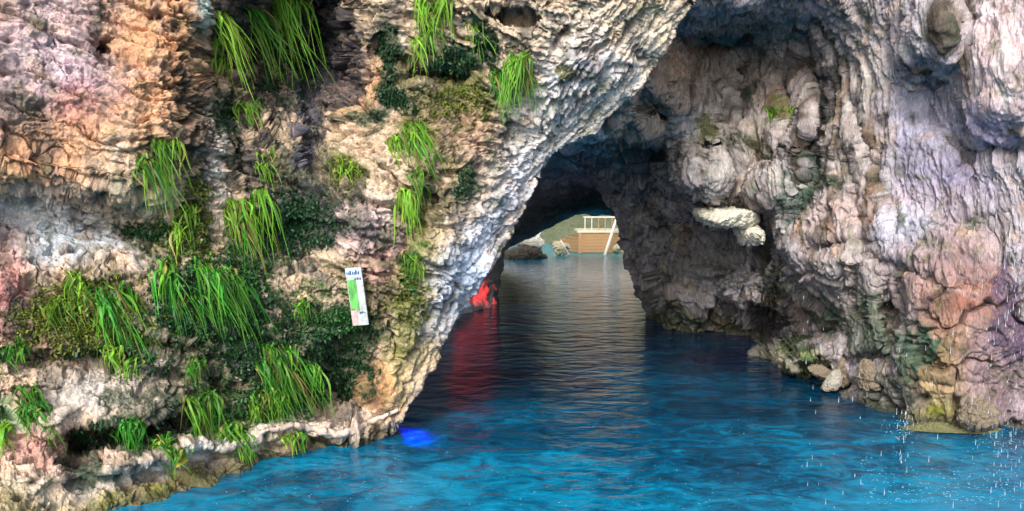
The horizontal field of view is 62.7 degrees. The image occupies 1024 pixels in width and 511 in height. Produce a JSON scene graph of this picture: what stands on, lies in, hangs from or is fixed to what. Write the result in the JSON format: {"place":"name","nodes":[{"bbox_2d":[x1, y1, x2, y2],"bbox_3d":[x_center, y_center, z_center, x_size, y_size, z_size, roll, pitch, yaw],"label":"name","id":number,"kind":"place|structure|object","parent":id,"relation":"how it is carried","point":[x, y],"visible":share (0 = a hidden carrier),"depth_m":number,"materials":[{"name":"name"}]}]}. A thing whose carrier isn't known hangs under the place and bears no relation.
{"place":"outdoors","nodes":[
{"label":"outdoors","id":0,"kind":"place"},
{"bbox_2d":[0,0,695,510],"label":"cliff","id":1,"kind":"structure","parent":0,"point":[96,96],"depth_m":9.63,"materials":[{"name":"stone"}]},
{"bbox_2d":[0,406,16,457],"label":"fern","id":2,"kind":"object","parent":1,"relation":"on","point":[4,437],"visible":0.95,"depth_m":7.85,"materials":[{"name":"green plant"}]},
{"bbox_2d":[0,336,30,383],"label":"fern","id":3,"kind":"object","parent":1,"relation":"attached to","point":[20,346],"visible":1,"depth_m":8.15,"materials":[{"name":"green plant"}]},
{"bbox_2d":[8,383,67,451],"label":"fern","id":4,"kind":"object","parent":1,"relation":"on","point":[34,404],"visible":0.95,"depth_m":8.02,"materials":[{"name":"green plant"}]},
{"bbox_2d":[39,269,99,344],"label":"fern","id":5,"kind":"object","parent":1,"relation":"attached to","point":[77,283],"visible":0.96,"depth_m":8.51,"materials":[{"name":"green plant"}]},
{"bbox_2d":[99,345,146,384],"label":"fern","id":6,"kind":"object","parent":1,"relation":"attached to","point":[119,353],"visible":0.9,"depth_m":8.55,"materials":[{"name":"green plant"}]},
{"bbox_2d":[109,416,147,452],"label":"fern","id":7,"kind":"object","parent":1,"relation":"attached to","point":[130,428],"visible":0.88,"depth_m":8.27,"materials":[{"name":"green plant"}]},
{"bbox_2d":[88,280,185,370],"bbox_3d":[-3.858,0.785,8.683,1.055,1.059,0.408,0,4,0],"label":"fern","id":8,"kind":"object","parent":1,"relation":"attached to","point":[119,296],"visible":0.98,"depth_m":8.61,"materials":[{"name":"green plant"}]},
{"bbox_2d":[131,134,194,222],"bbox_3d":[-3.540,-0.767,8.563,0.606,0.956,0.385,0,4,0],"label":"fern","id":9,"kind":"object","parent":1,"relation":"attached to","point":[157,171],"visible":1,"depth_m":8.54,"materials":[{"name":"green plant"}]},
{"bbox_2d":[147,431,195,480],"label":"fern","id":10,"kind":"object","parent":1,"relation":"attached to","point":[175,453],"visible":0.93,"depth_m":8.37,"materials":[{"name":"green plant"}]},
{"bbox_2d":[147,256,204,345],"bbox_3d":[-3.561,0.510,8.896,0.559,1.006,0.363,0,4,0],"label":"fern","id":11,"kind":"object","parent":1,"relation":"attached to","point":[171,280],"visible":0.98,"depth_m":8.88,"materials":[{"name":"green plant"}]},
{"bbox_2d":[174,454,187,467],"bbox_3d":[-3.344,2.070,8.477,0.135,0.085,0.015,-33,-11,-6],"label":"tag","id":12,"kind":"object","parent":1,"relation":"attached to","point":[183,461],"visible":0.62,"depth_m":8.47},
{"bbox_2d":[162,204,201,263],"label":"fern","id":13,"kind":"object","parent":1,"relation":"attached to","point":[192,211],"visible":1,"depth_m":9.05,"materials":[{"name":"green plant"}]},
{"bbox_2d":[183,354,209,385],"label":"fern","id":14,"kind":"object","parent":1,"relation":"attached to","point":[191,369],"visible":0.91,"depth_m":8.85,"materials":[{"name":"green plant"}]},
{"bbox_2d":[180,385,228,457],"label":"fern","id":15,"kind":"object","parent":1,"relation":"attached to","point":[210,400],"visible":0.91,"depth_m":8.98,"materials":[{"name":"green plant"}]},
{"bbox_2d":[209,25,254,99],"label":"fern","id":16,"kind":"object","parent":1,"relation":"attached to","point":[220,61],"visible":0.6,"depth_m":9.94,"materials":[{"name":"green plant"}]},
{"bbox_2d":[187,256,281,351],"bbox_3d":[-3.058,0.547,9.165,1.053,1.105,0.464,-1,4,-17],"label":"fern","id":17,"kind":"object","parent":1,"relation":"attached to","point":[210,274],"visible":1,"depth_m":9.07,"materials":[{"name":"green plant"}]},
{"bbox_2d":[216,419,257,467],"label":"fern","id":18,"kind":"object","parent":1,"relation":"attached to","point":[237,435],"visible":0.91,"depth_m":9.10,"materials":[{"name":"green plant"}]},
{"bbox_2d":[232,97,265,128],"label":"fern","id":19,"kind":"object","parent":1,"relation":"attached to","point":[250,110],"visible":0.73,"depth_m":9.91,"materials":[{"name":"green plant"}]},
{"bbox_2d":[8,0,502,460],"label":"moss","id":20,"kind":"object","parent":1,"relation":"on","point":[250,356],"visible":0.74,"depth_m":9.52,"materials":[{"name":"green plant"}]},
{"bbox_2d":[223,188,291,286],"bbox_3d":[-2.904,-0.194,9.482,0.797,1.134,0.375,0,4,0],"label":"fern","id":21,"kind":"object","parent":1,"relation":"attached to","point":[233,209],"visible":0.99,"depth_m":9.41,"materials":[{"name":"green plant"}]},
{"bbox_2d":[212,7,321,80],"bbox_3d":[-3.115,-2.542,10.105,1.008,1.109,1.389,3,5,34],"label":"fern","id":22,"kind":"object","parent":1,"relation":"attached to","point":[238,38],"visible":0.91,"depth_m":10.23,"materials":[{"name":"green plant"}]},
{"bbox_2d":[254,146,281,189],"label":"fern","id":23,"kind":"object","parent":1,"relation":"attached to","point":[258,165],"visible":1,"depth_m":9.63,"materials":[{"name":"green plant"}]},
{"bbox_2d":[246,387,299,434],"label":"fern","id":24,"kind":"object","parent":1,"relation":"attached to","point":[255,398],"visible":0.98,"depth_m":9.38,"materials":[{"name":"green plant"}]},
{"bbox_2d":[246,0,333,84],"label":"fern","id":25,"kind":"object","parent":1,"relation":"attached to","point":[292,9],"visible":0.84,"depth_m":10.82,"materials":[{"name":"green plant"}]},
{"bbox_2d":[251,340,335,422],"bbox_3d":[-2.491,1.459,9.672,0.882,0.966,0.655,0,4,0],"label":"fern","id":26,"kind":"object","parent":1,"relation":"attached to","point":[291,377],"visible":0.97,"depth_m":9.59,"materials":[{"name":"green plant"}]},
{"bbox_2d":[281,430,309,456],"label":"fern","id":27,"kind":"object","parent":1,"relation":"attached to","point":[291,437],"visible":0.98,"depth_m":9.53,"materials":[{"name":"green plant"}]},
{"bbox_2d":[291,297,316,325],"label":"fern","id":28,"kind":"object","parent":1,"relation":"attached to","point":[303,302],"visible":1,"depth_m":9.61,"materials":[{"name":"green plant"}]},
{"bbox_2d":[256,408,399,438],"bbox_3d":[-2.150,2.001,9.801,1.749,0.280,0.302,-3,5,-35],"label":"rock ledge","id":29,"kind":"object","parent":1,"relation":"attached to","point":[326,431],"visible":0.99,"depth_m":9.72,"materials":[{"name":"beige stone"}]},
{"bbox_2d":[325,155,365,182],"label":"fern","id":30,"kind":"object","parent":1,"relation":"attached to","point":[354,170],"visible":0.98,"depth_m":9.76,"materials":[{"name":"green plant"}]},
{"bbox_2d":[345,267,368,325],"bbox_3d":[-1.789,0.474,9.685,0.190,0.680,0.035,-6,8,6],"label":"info board","id":31,"kind":"object","parent":1,"relation":"attached to","point":[356,293],"visible":1,"depth_m":9.68,"materials":[{"name":"white plastic"}]},
{"bbox_2d":[393,165,430,248],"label":"fern","id":32,"kind":"object","parent":1,"relation":"attached to","point":[407,200],"visible":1,"depth_m":9.88,"materials":[{"name":"green plant"}]},
{"bbox_2d":[403,252,426,291],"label":"fern","id":33,"kind":"object","parent":1,"relation":"attached to","point":[415,258],"visible":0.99,"depth_m":9.99,"materials":[{"name":"green plant"}]},
{"bbox_2d":[384,118,453,193],"bbox_3d":[-1.093,-1.149,10.087,0.863,1.002,0.397,0,4,0],"label":"fern","id":34,"kind":"object","parent":1,"relation":"attached to","point":[410,130],"visible":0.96,"depth_m":9.97,"materials":[{"name":"green plant"}]},
{"bbox_2d":[407,23,444,73],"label":"fern","id":35,"kind":"object","parent":1,"relation":"attached to","point":[418,42],"visible":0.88,"depth_m":9.93,"materials":[{"name":"green plant"}]},
{"bbox_2d":[411,0,459,55],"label":"fern","id":36,"kind":"object","parent":1,"relation":"attached to","point":[437,5],"visible":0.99,"depth_m":9.84,"materials":[{"name":"green plant"}]},
{"bbox_2d":[462,17,495,65],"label":"fern","id":37,"kind":"object","parent":1,"relation":"attached to","point":[475,25],"visible":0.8,"depth_m":10.10,"materials":[{"name":"green plant"}]},
{"bbox_2d":[488,49,548,127],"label":"fern","id":38,"kind":"object","parent":1,"relation":"attached to","point":[510,75],"visible":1,"depth_m":10.23,"materials":[{"name":"green plant"}]},
{"bbox_2d":[462,126,621,313],"bbox_3d":[1.691,-0.011,24.213,8.615,6.177,23.764,1,4,7],"label":"tunnel vault","id":39,"kind":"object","parent":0,"point":[564,189],"visible":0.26,"depth_m":22.91,"materials":[{"name":"stone"}]},
{"bbox_2d":[109,244,1023,510],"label":"water","id":40,"kind":"structure","parent":0,"point":[543,364],"depth_m":10.27,"materials":[{"name":"blue liquid"}]},
{"bbox_2d":[504,245,547,259],"bbox_3d":[0.462,-0.050,39.004,2.096,0.926,1.949,2,5,25],"label":"rock shelf","id":41,"kind":"object","parent":40,"relation":"in","point":[525,253],"visible":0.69,"depth_m":38.38,"materials":[{"name":"beige stone"}]},
{"bbox_2d":[516,237,544,248],"bbox_3d":[0.836,-0.577,39.258,1.409,0.642,1.027,0,4,0],"label":"rock slab","id":42,"kind":"object","parent":41,"relation":"on","point":[536,242],"visible":0.71,"depth_m":38.91,"materials":[{"name":"white stone"}]},
{"bbox_2d":[552,241,569,255],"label":"rock","id":43,"kind":"object","parent":40,"relation":"on","point":[558,248],"visible":0.98,"depth_m":40.50,"materials":[{"name":"stone"}]},
{"bbox_2d":[553,216,623,253],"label":"deck","id":44,"kind":"structure","parent":40,"relation":"on","point":[589,243],"depth_m":41.59,"materials":[{"name":"paint"}]},
{"bbox_2d":[603,219,615,255],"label":"handrail pole","id":45,"kind":"object","parent":40,"relation":"in","point":[609,239],"visible":0.86,"depth_m":40.69,"materials":[{"name":"metal"}]},
{"bbox_2d":[612,244,621,254],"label":"rock","id":46,"kind":"object","parent":40,"relation":"on","point":[616,248],"visible":0.88,"depth_m":40.48,"materials":[{"name":"stone"}]},
{"bbox_2d":[243,420,1023,508],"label":"water droplets","id":47,"kind":"object","parent":40,"relation":"on","point":[862,476],"visible":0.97,"depth_m":8.67},
{"bbox_2d":[803,163,1023,507],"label":"dripping water","id":48,"kind":"structure","parent":40,"relation":"on","point":[950,348],"depth_m":7.86,"materials":[{"name":"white liquid"}]},
{"bbox_2d":[541,214,618,243],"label":"bank","id":49,"kind":"structure","parent":0,"point":[562,229],"depth_m":50.69,"materials":[{"name":"stone"}]},
{"bbox_2d":[552,0,1023,431],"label":"cave wall","id":50,"kind":"structure","parent":0,"point":[928,95],"depth_m":12.07,"materials":[{"name":"grey stone"}]},
{"bbox_2d":[671,325,705,331],"bbox_3d":[3.967,1.588,18.583,0.874,0.235,0.620,0,4,0],"label":"rock shelf","id":51,"kind":"object","parent":50,"relation":"attached to","point":[675,328],"visible":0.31,"depth_m":18.40,"materials":[{"name":"stone"}]},
{"bbox_2d":[692,206,760,229],"bbox_3d":[3.794,-0.684,14.914,1.133,0.412,1.857,0,4,0],"label":"rock slab","id":52,"kind":"object","parent":50,"relation":"attached to","point":[727,217],"visible":1,"depth_m":14.29,"materials":[{"name":"white stone"}]},
{"bbox_2d":[733,225,765,245],"bbox_3d":[4.186,-0.381,14.840,0.453,0.440,1.374,0,4,0],"label":"rock","id":53,"kind":"object","parent":50,"relation":"on","point":[754,235],"visible":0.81,"depth_m":14.45,"materials":[{"name":"white stone"}]},
{"bbox_2d":[765,105,794,121],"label":"fern","id":54,"kind":"object","parent":50,"relation":"attached to","point":[771,111],"visible":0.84,"depth_m":13.49,"materials":[{"name":"green plant"}]},
{"bbox_2d":[808,364,831,380],"bbox_3d":[4.764,1.789,12.879,0.460,0.261,0.305,0,4,0],"label":"rock","id":55,"kind":"object","parent":50,"relation":"attached to","point":[821,372],"visible":0.72,"depth_m":12.81,"materials":[{"name":"beige stone"}]},
{"bbox_2d":[820,369,842,391],"bbox_3d":[4.826,1.869,12.668,0.314,0.357,0.348,1,4,16],"label":"rock","id":56,"kind":"object","parent":50,"relation":"attached to","point":[833,380],"visible":1,"depth_m":12.57,"materials":[{"name":"grey stone"}]},
{"bbox_2d":[834,357,849,387],"bbox_3d":[5.009,1.769,12.723,0.282,0.478,0.281,0,4,0],"label":"rock","id":57,"kind":"object","parent":50,"relation":"on","point":[841,366],"visible":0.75,"depth_m":12.63,"materials":[{"name":"beige stone"}]},
{"bbox_2d":[856,358,881,390],"bbox_3d":[5.019,1.680,11.862,0.318,0.439,0.470,0,4,0],"label":"rock","id":58,"kind":"object","parent":50,"relation":"attached to","point":[865,380],"visible":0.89,"depth_m":11.75,"materials":[{"name":"beige stone"}]},
{"bbox_2d":[900,421,1001,433],"bbox_3d":[5.626,2.201,10.762,1.322,0.164,0.584,0,4,0],"label":"rock shelf","id":59,"kind":"object","parent":50,"relation":"attached to","point":[938,427],"visible":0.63,"depth_m":10.63,"materials":[{"name":"stone"}]},
{"bbox_2d":[956,396,1001,429],"bbox_3d":[5.760,1.944,10.367,0.469,0.393,0.366,-2,5,-22],"label":"rock","id":60,"kind":"object","parent":50,"relation":"on","point":[970,415],"visible":0.99,"depth_m":10.26,"materials":[{"name":"beige stone"}]}
]}

